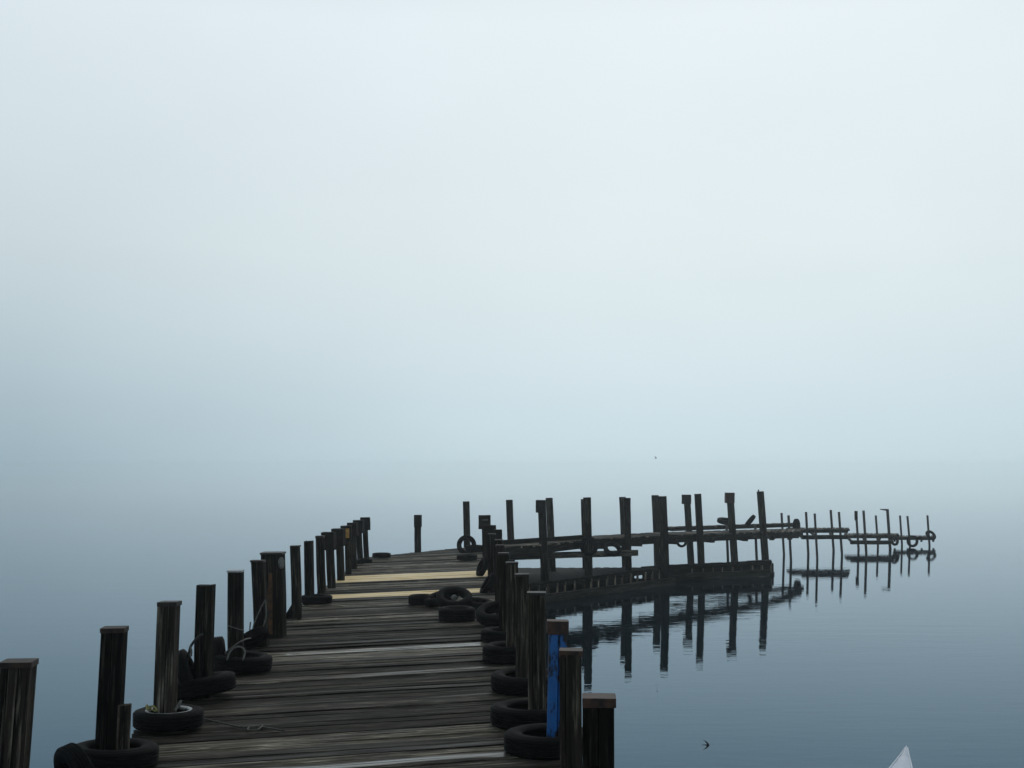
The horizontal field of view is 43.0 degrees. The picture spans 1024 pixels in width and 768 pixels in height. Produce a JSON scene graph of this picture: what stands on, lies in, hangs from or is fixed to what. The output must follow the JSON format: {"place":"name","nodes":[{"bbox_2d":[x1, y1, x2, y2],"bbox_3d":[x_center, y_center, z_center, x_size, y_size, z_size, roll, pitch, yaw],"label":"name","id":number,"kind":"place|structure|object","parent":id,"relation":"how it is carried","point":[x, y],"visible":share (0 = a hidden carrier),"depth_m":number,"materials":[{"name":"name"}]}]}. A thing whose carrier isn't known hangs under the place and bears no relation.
{"place":"outdoors","nodes":[
{"label":"outdoors","id":0,"kind":"place"},
{"bbox_2d":[0,470,1023,767],"bbox_3d":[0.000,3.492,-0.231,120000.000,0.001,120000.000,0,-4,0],"label":"water","id":1,"kind":"structure","parent":0,"point":[874,656],"depth_m":37.22,"materials":[{"name":"blue liquid"}]},
{"bbox_2d":[0,658,38,767],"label":"pier post","id":2,"kind":"object","parent":1,"relation":"in","point":[17,685],"visible":1,"depth_m":7.29,"materials":[{"name":"wood"}]},
{"bbox_2d":[132,553,559,767],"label":"pier","id":3,"kind":"structure","parent":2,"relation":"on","point":[371,667],"depth_m":11.65,"materials":[{"name":"brown wood"}]},
{"bbox_2d":[53,743,94,767],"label":"tyre","id":4,"kind":"object","parent":3,"relation":"on","point":[71,755],"visible":1,"depth_m":8.43,"materials":[{"name":"rubber"}]},
{"bbox_2d":[77,738,158,767],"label":"tyre","id":5,"kind":"object","parent":3,"relation":"on","point":[141,753],"visible":0.71,"depth_m":8.61,"materials":[{"name":"rubber"}]},
{"bbox_2d":[116,703,131,749],"bbox_3d":[-2.642,2.386,8.846,0.092,0.408,0.063,1,-4,-11],"label":"timber stub","id":6,"kind":"object","parent":3,"relation":"on","point":[123,727],"visible":0.71,"depth_m":8.82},
{"bbox_2d":[132,704,203,732],"bbox_3d":[-2.659,2.585,10.066,0.538,0.140,0.538,-2,-4,27],"label":"tyre","id":7,"kind":"object","parent":3,"relation":"on","point":[190,717],"visible":0.88,"depth_m":9.86,"materials":[{"name":"rubber"}]},
{"bbox_2d":[145,704,157,711],"bbox_3d":[-2.776,2.472,9.936,0.064,0.050,0.250,2,-5,-33],"label":"rope","id":8,"kind":"object","parent":7,"relation":"on","point":[148,708],"visible":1,"depth_m":9.88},
{"bbox_2d":[174,700,184,711],"bbox_3d":[-2.548,2.468,9.971,0.033,0.087,0.119,-1,-4,20],"label":"rope","id":9,"kind":"object","parent":7,"relation":"attached to","point":[178,706],"visible":1,"depth_m":9.96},
{"bbox_2d":[178,649,201,699],"bbox_3d":[-2.852,2.561,11.442,0.120,0.461,0.461,-22,-3,-8],"label":"tyre","id":10,"kind":"object","parent":3,"relation":"on","point":[185,670],"visible":0.56,"depth_m":11.26,"materials":[{"name":"rubber"}]},
{"bbox_2d":[177,671,236,700],"bbox_3d":[-2.751,2.664,11.485,0.621,0.162,0.621,-7,-7,-15],"label":"tyre","id":11,"kind":"object","parent":3,"relation":"on","point":[220,682],"visible":0.79,"depth_m":11.22,"materials":[{"name":"rubber"}]},
{"bbox_2d":[214,636,225,671],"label":"tyre","id":12,"kind":"object","parent":3,"relation":"on","point":[219,645],"visible":0.4,"depth_m":12.93,"materials":[{"name":"rubber"}]},
{"bbox_2d":[214,651,272,673],"bbox_3d":[-2.687,2.772,12.970,0.589,0.153,0.589,4,-4,-12],"label":"tyre","id":13,"kind":"object","parent":3,"relation":"on","point":[256,662],"visible":0.87,"depth_m":12.74,"materials":[{"name":"rubber"}]},
{"bbox_2d":[226,646,245,660],"bbox_3d":[-2.688,2.634,12.717,0.193,0.136,0.103,-1,-4,16],"label":"rope","id":14,"kind":"object","parent":13,"relation":"on","point":[233,648],"visible":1,"depth_m":12.74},
{"bbox_2d":[204,717,284,730],"bbox_3d":[-2.111,2.611,10.053,0.818,0.099,0.260,-2,-4,26],"label":"rope","id":15,"kind":"object","parent":3,"relation":"on","point":[259,726],"visible":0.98,"depth_m":10.03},
{"bbox_2d":[244,626,269,649],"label":"tyre","id":16,"kind":"object","parent":3,"relation":"on","point":[259,635],"visible":0.69,"depth_m":14.44,"materials":[{"name":"rubber"}]},
{"bbox_2d":[252,600,265,628],"bbox_3d":[-2.877,2.698,14.671,0.179,0.519,0.067,0,-4,0],"label":"rope","id":17,"kind":"object","parent":16,"relation":"on","point":[258,613],"visible":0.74,"depth_m":14.69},
{"bbox_2d":[263,601,266,625],"bbox_3d":[-2.854,2.688,14.682,0.167,0.473,0.050,1,-4,-8],"label":"rope","id":18,"kind":"object","parent":16,"relation":"on","point":[265,613],"visible":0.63,"depth_m":14.69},
{"bbox_2d":[287,606,293,618],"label":"tyre","id":19,"kind":"object","parent":3,"relation":"on","point":[290,612],"visible":0.46,"depth_m":17.43,"materials":[{"name":"rubber"}]},
{"bbox_2d":[302,594,332,604],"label":"tyre","id":20,"kind":"object","parent":3,"relation":"on","point":[318,599],"visible":0.93,"depth_m":19.12,"materials":[{"name":"rubber"}]},
{"bbox_2d":[357,558,371,562],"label":"tyre","id":21,"kind":"object","parent":3,"relation":"on","point":[364,560],"visible":0.95,"depth_m":27.30,"materials":[{"name":"rubber"}]},
{"bbox_2d":[372,552,390,557],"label":"tyre","id":22,"kind":"object","parent":3,"relation":"on","point":[381,555],"visible":1,"depth_m":29.12,"materials":[{"name":"rubber"}]},
{"bbox_2d":[408,594,434,605],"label":"tyre","id":23,"kind":"object","parent":3,"relation":"on","point":[415,599],"visible":0.81,"depth_m":19.07,"materials":[{"name":"rubber"}]},
{"bbox_2d":[424,591,458,607],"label":"tyre","id":24,"kind":"object","parent":3,"relation":"on","point":[430,602],"visible":0.5,"depth_m":18.91,"materials":[{"name":"rubber"}]},
{"bbox_2d":[436,586,471,606],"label":"tyre","id":25,"kind":"object","parent":3,"relation":"on","point":[444,592],"visible":0.88,"depth_m":18.26,"materials":[{"name":"rubber"}]},
{"bbox_2d":[438,606,475,621],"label":"tyre","id":26,"kind":"object","parent":3,"relation":"on","point":[457,614],"visible":1,"depth_m":17.12,"materials":[{"name":"rubber"}]},
{"bbox_2d":[457,554,477,560],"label":"tyre","id":27,"kind":"object","parent":3,"relation":"on","point":[466,557],"visible":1,"depth_m":28.30,"materials":[{"name":"rubber"}]},
{"bbox_2d":[470,597,491,609],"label":"tyre","id":28,"kind":"object","parent":3,"relation":"on","point":[477,602],"visible":0.37,"depth_m":18.55,"materials":[{"name":"rubber"}]},
{"bbox_2d":[476,557,487,575],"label":"tyre","id":29,"kind":"object","parent":3,"relation":"on","point":[482,567],"visible":0.93,"depth_m":24.48,"materials":[{"name":"rubber"}]},
{"bbox_2d":[476,601,498,626],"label":"tyre","id":30,"kind":"object","parent":3,"relation":"on","point":[485,616],"visible":0.56,"depth_m":16.70,"materials":[{"name":"rubber"}]},
{"bbox_2d":[480,572,494,592],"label":"tyre","id":31,"kind":"object","parent":3,"relation":"on","point":[487,584],"visible":0.89,"depth_m":21.13,"materials":[{"name":"rubber"}]},
{"bbox_2d":[480,626,505,642],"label":"tyre","id":32,"kind":"object","parent":3,"relation":"on","point":[491,634],"visible":0.5,"depth_m":14.98,"materials":[{"name":"rubber"}]},
{"bbox_2d":[482,641,515,664],"bbox_3d":[-0.011,2.822,13.648,0.608,0.186,0.608,2,-4,-24],"label":"tyre","id":33,"kind":"object","parent":3,"relation":"on","point":[499,652],"visible":0.53,"depth_m":13.40,"materials":[{"name":"rubber"}]},
{"bbox_2d":[490,698,546,729],"bbox_3d":[0.146,2.600,10.224,0.640,0.167,0.640,3,-5,-36],"label":"tyre","id":34,"kind":"object","parent":3,"relation":"on","point":[508,714],"visible":0.6,"depth_m":9.99,"materials":[{"name":"rubber"}]},
{"bbox_2d":[491,667,547,695],"bbox_3d":[0.126,2.700,11.800,0.640,0.167,0.640,0,-1,1],"label":"tyre","id":35,"kind":"object","parent":3,"relation":"on","point":[505,681],"visible":0.56,"depth_m":11.56,"materials":[{"name":"rubber"}]},
{"bbox_2d":[504,723,559,759],"bbox_3d":[0.261,2.541,9.245,0.640,0.157,0.640,0,-4,6],"label":"tyre","id":36,"kind":"object","parent":3,"relation":"on","point":[531,741],"visible":0.55,"depth_m":9.00,"materials":[{"name":"rubber"}]},
{"bbox_2d":[95,626,128,749],"bbox_3d":[-2.821,3.492,8.923,0.278,3.612,0.153,0,-4,-4],"label":"pier post","id":37,"kind":"object","parent":1,"relation":"in","point":[112,671],"visible":0.9,"depth_m":8.95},
{"bbox_2d":[153,600,181,712],"bbox_3d":[-2.705,3.528,10.004,0.237,3.682,0.167,0,-4,0],"label":"pier post","id":38,"kind":"object","parent":1,"relation":"in","point":[166,658],"visible":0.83,"depth_m":10.04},
{"bbox_2d":[194,584,215,697],"bbox_3d":[-2.721,3.619,11.423,0.163,3.686,0.155,0,-4,0],"label":"pier post","id":39,"kind":"object","parent":1,"relation":"in","point":[204,625],"visible":0.59,"depth_m":11.45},
{"bbox_2d":[187,633,203,661],"bbox_3d":[-2.808,2.323,11.427,0.222,0.279,0.073,-3,-5,36],"label":"rope","id":40,"kind":"object","parent":39,"relation":"attached to","point":[194,641],"visible":0.94,"depth_m":11.40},
{"bbox_2d":[226,569,243,657],"bbox_3d":[-2.746,3.711,12.908,0.205,3.700,0.154,0,-4,0],"label":"pier post","id":41,"kind":"object","parent":1,"relation":"in","point":[235,603],"visible":0.52,"depth_m":12.94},
{"bbox_2d":[224,638,250,653],"bbox_3d":[-2.802,2.703,13.743,0.225,0.214,1.864,0,-4,-2],"label":"rope","id":42,"kind":"object","parent":41,"relation":"attached to","point":[236,644],"visible":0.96,"depth_m":12.87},
{"bbox_2d":[250,560,268,646],"bbox_3d":[-2.799,3.846,14.748,0.374,3.672,0.152,0,-4,0],"label":"pier post","id":43,"kind":"object","parent":1,"relation":"in","point":[259,582],"visible":0.41,"depth_m":14.79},
{"bbox_2d":[260,551,286,637],"bbox_3d":[-2.843,3.888,15.633,0.382,3.710,0.287,0,-4,0],"label":"pier post","id":44,"kind":"object","parent":1,"relation":"in","point":[276,584],"visible":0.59,"depth_m":15.61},
{"bbox_2d":[290,545,301,619],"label":"pier post","id":45,"kind":"object","parent":1,"relation":"in","point":[296,585],"visible":0.44,"depth_m":17.46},
{"bbox_2d":[304,540,313,595],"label":"pier post","id":46,"kind":"object","parent":1,"relation":"in","point":[309,568],"visible":0.38,"depth_m":19.42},
{"bbox_2d":[315,535,325,593],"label":"pier post","id":47,"kind":"object","parent":1,"relation":"in","point":[320,564],"visible":0.33,"depth_m":20.34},
{"bbox_2d":[321,532,336,587],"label":"pier post","id":48,"kind":"object","parent":1,"relation":"in","point":[330,542],"visible":0.32,"depth_m":22.04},
{"bbox_2d":[331,528,345,580],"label":"pier post","id":49,"kind":"object","parent":1,"relation":"in","point":[341,538],"visible":0.36,"depth_m":23.54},
{"bbox_2d":[340,525,351,573],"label":"pier post","id":50,"kind":"object","parent":1,"relation":"in","point":[348,567],"visible":0.29,"depth_m":25.01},
{"bbox_2d":[347,523,358,568],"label":"pier post","id":51,"kind":"object","parent":1,"relation":"in","point":[354,530],"visible":0.34,"depth_m":26.29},
{"bbox_2d":[353,520,364,563],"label":"pier post","id":52,"kind":"object","parent":1,"relation":"in","point":[361,526],"visible":0.29,"depth_m":27.83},
{"bbox_2d":[360,517,369,558],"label":"pier post","id":53,"kind":"object","parent":1,"relation":"in","point":[365,537],"visible":0.31,"depth_m":28.76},
{"bbox_2d":[414,515,421,551],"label":"pier post","id":54,"kind":"object","parent":1,"relation":"in","point":[417,531],"visible":0.34,"depth_m":31.91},
{"bbox_2d":[463,501,470,547],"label":"pier post","id":55,"kind":"object","parent":1,"relation":"in","point":[466,517],"visible":0.31,"depth_m":35.67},
{"bbox_2d":[478,515,490,557],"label":"pier post","id":56,"kind":"object","parent":1,"relation":"in","point":[484,520],"visible":0.27,"depth_m":29.23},
{"bbox_2d":[484,525,495,574],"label":"pier post","id":57,"kind":"object","parent":1,"relation":"in","point":[489,529],"visible":0.19,"depth_m":24.77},
{"bbox_2d":[488,533,495,591],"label":"pier post","id":58,"kind":"object","parent":1,"relation":"in","point":[491,548],"visible":0.27,"depth_m":21.34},
{"bbox_2d":[494,529,501,538],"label":"pier post","id":59,"kind":"object","parent":1,"relation":"in","point":[498,532],"visible":0.12,"depth_m":23.02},
{"bbox_2d":[494,539,502,600],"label":"pier post","id":60,"kind":"object","parent":1,"relation":"in","point":[498,541],"visible":0.2,"depth_m":19.73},
{"bbox_2d":[495,545,504,613],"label":"pier post","id":61,"kind":"object","parent":1,"relation":"in","point":[500,548],"visible":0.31,"depth_m":17.14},
{"bbox_2d":[498,552,508,630],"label":"pier post","id":62,"kind":"object","parent":1,"relation":"in","point":[503,558],"visible":0.38,"depth_m":15.31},
{"bbox_2d":[506,500,514,561],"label":"pier post","id":63,"kind":"object","parent":1,"relation":"in","point":[509,518],"visible":0.3,"depth_m":37.41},
{"bbox_2d":[506,561,517,646],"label":"pier post","id":64,"kind":"object","parent":1,"relation":"in","point":[511,569],"visible":0.47,"depth_m":13.56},
{"bbox_2d":[515,573,528,677],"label":"pier post","id":65,"kind":"object","parent":1,"relation":"in","point":[522,589],"visible":0.53,"depth_m":11.82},
{"bbox_2d":[527,591,545,709],"bbox_3d":[0.197,3.510,10.163,0.162,3.738,0.145,0,-4,0],"label":"pier post","id":66,"kind":"object","parent":1,"relation":"in","point":[536,650],"visible":0.72,"depth_m":10.20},
{"bbox_2d":[536,500,549,593],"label":"pier post","id":67,"kind":"object","parent":1,"relation":"in","point":[542,522],"visible":0.66,"depth_m":35.08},
{"bbox_2d":[546,498,555,587],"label":"pier post","id":68,"kind":"object","parent":1,"relation":"in","point":[550,524],"visible":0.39,"depth_m":38.68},
{"bbox_2d":[546,619,568,736],"bbox_3d":[0.306,3.500,9.181,0.198,3.629,0.140,0,-4,0],"label":"pier post","id":69,"kind":"object","parent":1,"relation":"in","point":[557,631],"visible":0.71,"depth_m":9.22,"materials":[{"name":"blue paint"}]},
{"bbox_2d":[559,648,582,767],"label":"pier post","id":70,"kind":"object","parent":1,"relation":"in","point":[570,703],"visible":1,"depth_m":7.87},
{"bbox_2d":[581,499,584,568],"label":"pier post","id":71,"kind":"object","parent":1,"relation":"in","point":[582,525],"visible":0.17,"depth_m":39.71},
{"bbox_2d":[583,497,592,588],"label":"pier post","id":72,"kind":"object","parent":1,"relation":"in","point":[588,561],"visible":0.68,"depth_m":37.08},
{"bbox_2d":[580,536,597,555],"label":"tyre","id":73,"kind":"object","parent":72,"relation":"attached to","point":[584,540],"visible":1,"depth_m":36.84,"materials":[{"name":"rubber"}]},
{"bbox_2d":[391,529,802,559],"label":"curved pier","id":74,"kind":"structure","parent":72,"relation":"on","point":[524,549],"depth_m":37.88,"materials":[{"name":"wood"}]},
{"bbox_2d":[457,535,475,552],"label":"tyre","id":75,"kind":"object","parent":74,"relation":"on","point":[461,539],"visible":0.94,"depth_m":31.36,"materials":[{"name":"rubber"}]},
{"bbox_2d":[465,545,481,551],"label":"tyre","id":76,"kind":"object","parent":74,"relation":"on","point":[477,549],"visible":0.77,"depth_m":31.42,"materials":[{"name":"rubber"}]},
{"bbox_2d":[603,541,621,556],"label":"tyre","id":77,"kind":"object","parent":74,"relation":"on","point":[617,546],"visible":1,"depth_m":37.33,"materials":[{"name":"rubber"}]},
{"bbox_2d":[668,523,792,530],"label":"catwalk","id":78,"kind":"object","parent":74,"relation":"attached to","point":[717,527],"visible":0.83,"depth_m":49.32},
{"bbox_2d":[717,517,727,524],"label":"tyre","id":79,"kind":"object","parent":78,"relation":"on","point":[722,520],"visible":0.66,"depth_m":48.85,"materials":[{"name":"rubber"}]},
{"bbox_2d":[745,515,755,525],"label":"tyre","id":80,"kind":"object","parent":78,"relation":"on","point":[750,520],"visible":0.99,"depth_m":50.32,"materials":[{"name":"rubber"}]},
{"bbox_2d":[793,519,799,528],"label":"tyre","id":81,"kind":"object","parent":78,"relation":"on","point":[796,523],"visible":0.65,"depth_m":52.48,"materials":[{"name":"rubber"}]},
{"bbox_2d":[518,567,675,602],"bbox_3d":[0.654,5.791,37.578,4.332,0.614,8.671,-3,-5,37],"label":"floating dock","id":82,"kind":"object","parent":1,"relation":"on","point":[574,577],"visible":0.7,"depth_m":37.47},
{"bbox_2d":[582,693,615,767],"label":"pier post","id":83,"kind":"object","parent":1,"relation":"in","point":[597,730],"visible":1,"depth_m":6.15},
{"bbox_2d":[619,497,625,566],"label":"pier post","id":84,"kind":"object","parent":1,"relation":"in","point":[621,500],"visible":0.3,"depth_m":41.86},
{"bbox_2d":[623,498,631,582],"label":"pier post","id":85,"kind":"object","parent":1,"relation":"in","point":[627,525],"visible":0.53,"depth_m":38.99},
{"bbox_2d":[651,495,660,565],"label":"pier post","id":86,"kind":"object","parent":1,"relation":"in","point":[656,525],"visible":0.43,"depth_m":44.71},
{"bbox_2d":[658,496,669,578],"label":"pier post","id":87,"kind":"object","parent":1,"relation":"in","point":[664,544],"visible":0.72,"depth_m":40.00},
{"bbox_2d":[682,495,693,563],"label":"pier post","id":88,"kind":"object","parent":1,"relation":"in","point":[686,500],"visible":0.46,"depth_m":45.84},
{"bbox_2d":[694,494,704,562],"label":"pier post","id":89,"kind":"object","parent":1,"relation":"in","point":[699,529],"visible":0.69,"depth_m":42.05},
{"bbox_2d":[641,560,774,580],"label":"floating dock","id":90,"kind":"object","parent":1,"relation":"on","point":[726,570],"visible":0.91,"depth_m":42.02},
{"bbox_2d":[725,527,728,561],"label":"steel pole","id":91,"kind":"object","parent":1,"relation":"in","point":[727,547],"visible":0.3,"depth_m":47.02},
{"bbox_2d":[725,492,737,561],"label":"pier post","id":92,"kind":"object","parent":1,"relation":"in","point":[730,499],"visible":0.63,"depth_m":43.85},
{"bbox_2d":[754,527,757,559],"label":"steel pole","id":93,"kind":"object","parent":1,"relation":"in","point":[756,552],"visible":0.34,"depth_m":47.51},
{"bbox_2d":[757,490,768,559],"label":"pier post","id":94,"kind":"object","parent":1,"relation":"in","point":[762,525],"visible":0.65,"depth_m":45.39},
{"bbox_2d":[780,513,784,554],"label":"steel pole","id":95,"kind":"object","parent":1,"relation":"in","point":[783,544],"visible":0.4,"depth_m":53.65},
{"bbox_2d":[787,515,791,560],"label":"steel pole","id":96,"kind":"object","parent":1,"relation":"in","point":[790,547],"visible":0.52,"depth_m":50.12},
{"bbox_2d":[805,512,809,553],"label":"steel pole","id":97,"kind":"object","parent":1,"relation":"in","point":[806,524],"visible":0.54,"depth_m":54.31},
{"bbox_2d":[814,513,817,558],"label":"steel pole","id":98,"kind":"object","parent":1,"relation":"in","point":[815,530],"visible":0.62,"depth_m":51.26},
{"bbox_2d":[829,510,834,550],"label":"steel pole","id":99,"kind":"object","parent":1,"relation":"in","point":[831,524],"visible":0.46,"depth_m":56.67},
{"bbox_2d":[786,527,849,538],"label":"dock section","id":100,"kind":"object","parent":99,"relation":"attached to","point":[811,531],"visible":0.7,"depth_m":54.99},
{"bbox_2d":[838,512,842,554],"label":"steel pole","id":101,"kind":"object","parent":1,"relation":"in","point":[840,533],"visible":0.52,"depth_m":53.67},
{"bbox_2d":[854,511,859,548],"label":"steel pole","id":102,"kind":"object","parent":1,"relation":"in","point":[856,520],"visible":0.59,"depth_m":57.97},
{"bbox_2d":[862,510,867,552],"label":"steel pole","id":103,"kind":"object","parent":1,"relation":"in","point":[864,529],"visible":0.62,"depth_m":54.96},
{"bbox_2d":[875,515,878,546],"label":"steel pole","id":104,"kind":"object","parent":1,"relation":"in","point":[876,525],"visible":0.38,"depth_m":59.63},
{"bbox_2d":[880,509,891,548],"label":"steel pole","id":105,"kind":"object","parent":1,"relation":"in","point":[888,524],"visible":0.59,"depth_m":57.53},
{"bbox_2d":[847,533,898,544],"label":"dock section","id":106,"kind":"object","parent":105,"relation":"attached to","point":[879,541],"visible":0.79,"depth_m":58.41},
{"bbox_2d":[890,535,898,545],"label":"tyre","id":107,"kind":"object","parent":106,"relation":"on","point":[897,540],"visible":0.99,"depth_m":57.21,"materials":[{"name":"rubber"}]},
{"bbox_2d":[889,745,912,767],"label":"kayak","id":108,"kind":"object","parent":1,"relation":"on","point":[903,759],"visible":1,"depth_m":13.92,"materials":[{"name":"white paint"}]},
{"bbox_2d":[899,515,902,544],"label":"steel pole","id":109,"kind":"object","parent":1,"relation":"in","point":[900,522],"visible":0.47,"depth_m":60.81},
{"bbox_2d":[906,516,910,543],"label":"steel pole","id":110,"kind":"object","parent":1,"relation":"in","point":[908,528],"visible":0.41,"depth_m":60.02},
{"bbox_2d":[893,535,933,541],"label":"dock section","id":111,"kind":"object","parent":110,"relation":"attached to","point":[919,537],"visible":0.65,"depth_m":60.08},
{"bbox_2d":[925,530,935,539],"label":"tyre","id":112,"kind":"object","parent":111,"relation":"on","point":[932,533],"visible":1,"depth_m":59.92,"materials":[{"name":"rubber"}]},
{"bbox_2d":[926,515,930,544],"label":"steel pole","id":113,"kind":"object","parent":1,"relation":"in","point":[927,516],"visible":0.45,"depth_m":60.67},
{"bbox_2d":[0,0,1023,469],"label":"sky","id":114,"kind":"structure","parent":0,"point":[235,234],"materials":[{"name":"white"}]},
{"bbox_2d":[907,535,917,546],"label":"tyre","id":115,"kind":"object","parent":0,"point":[915,538],"visible":1,"depth_m":58.58,"materials":[{"name":"rubber"}]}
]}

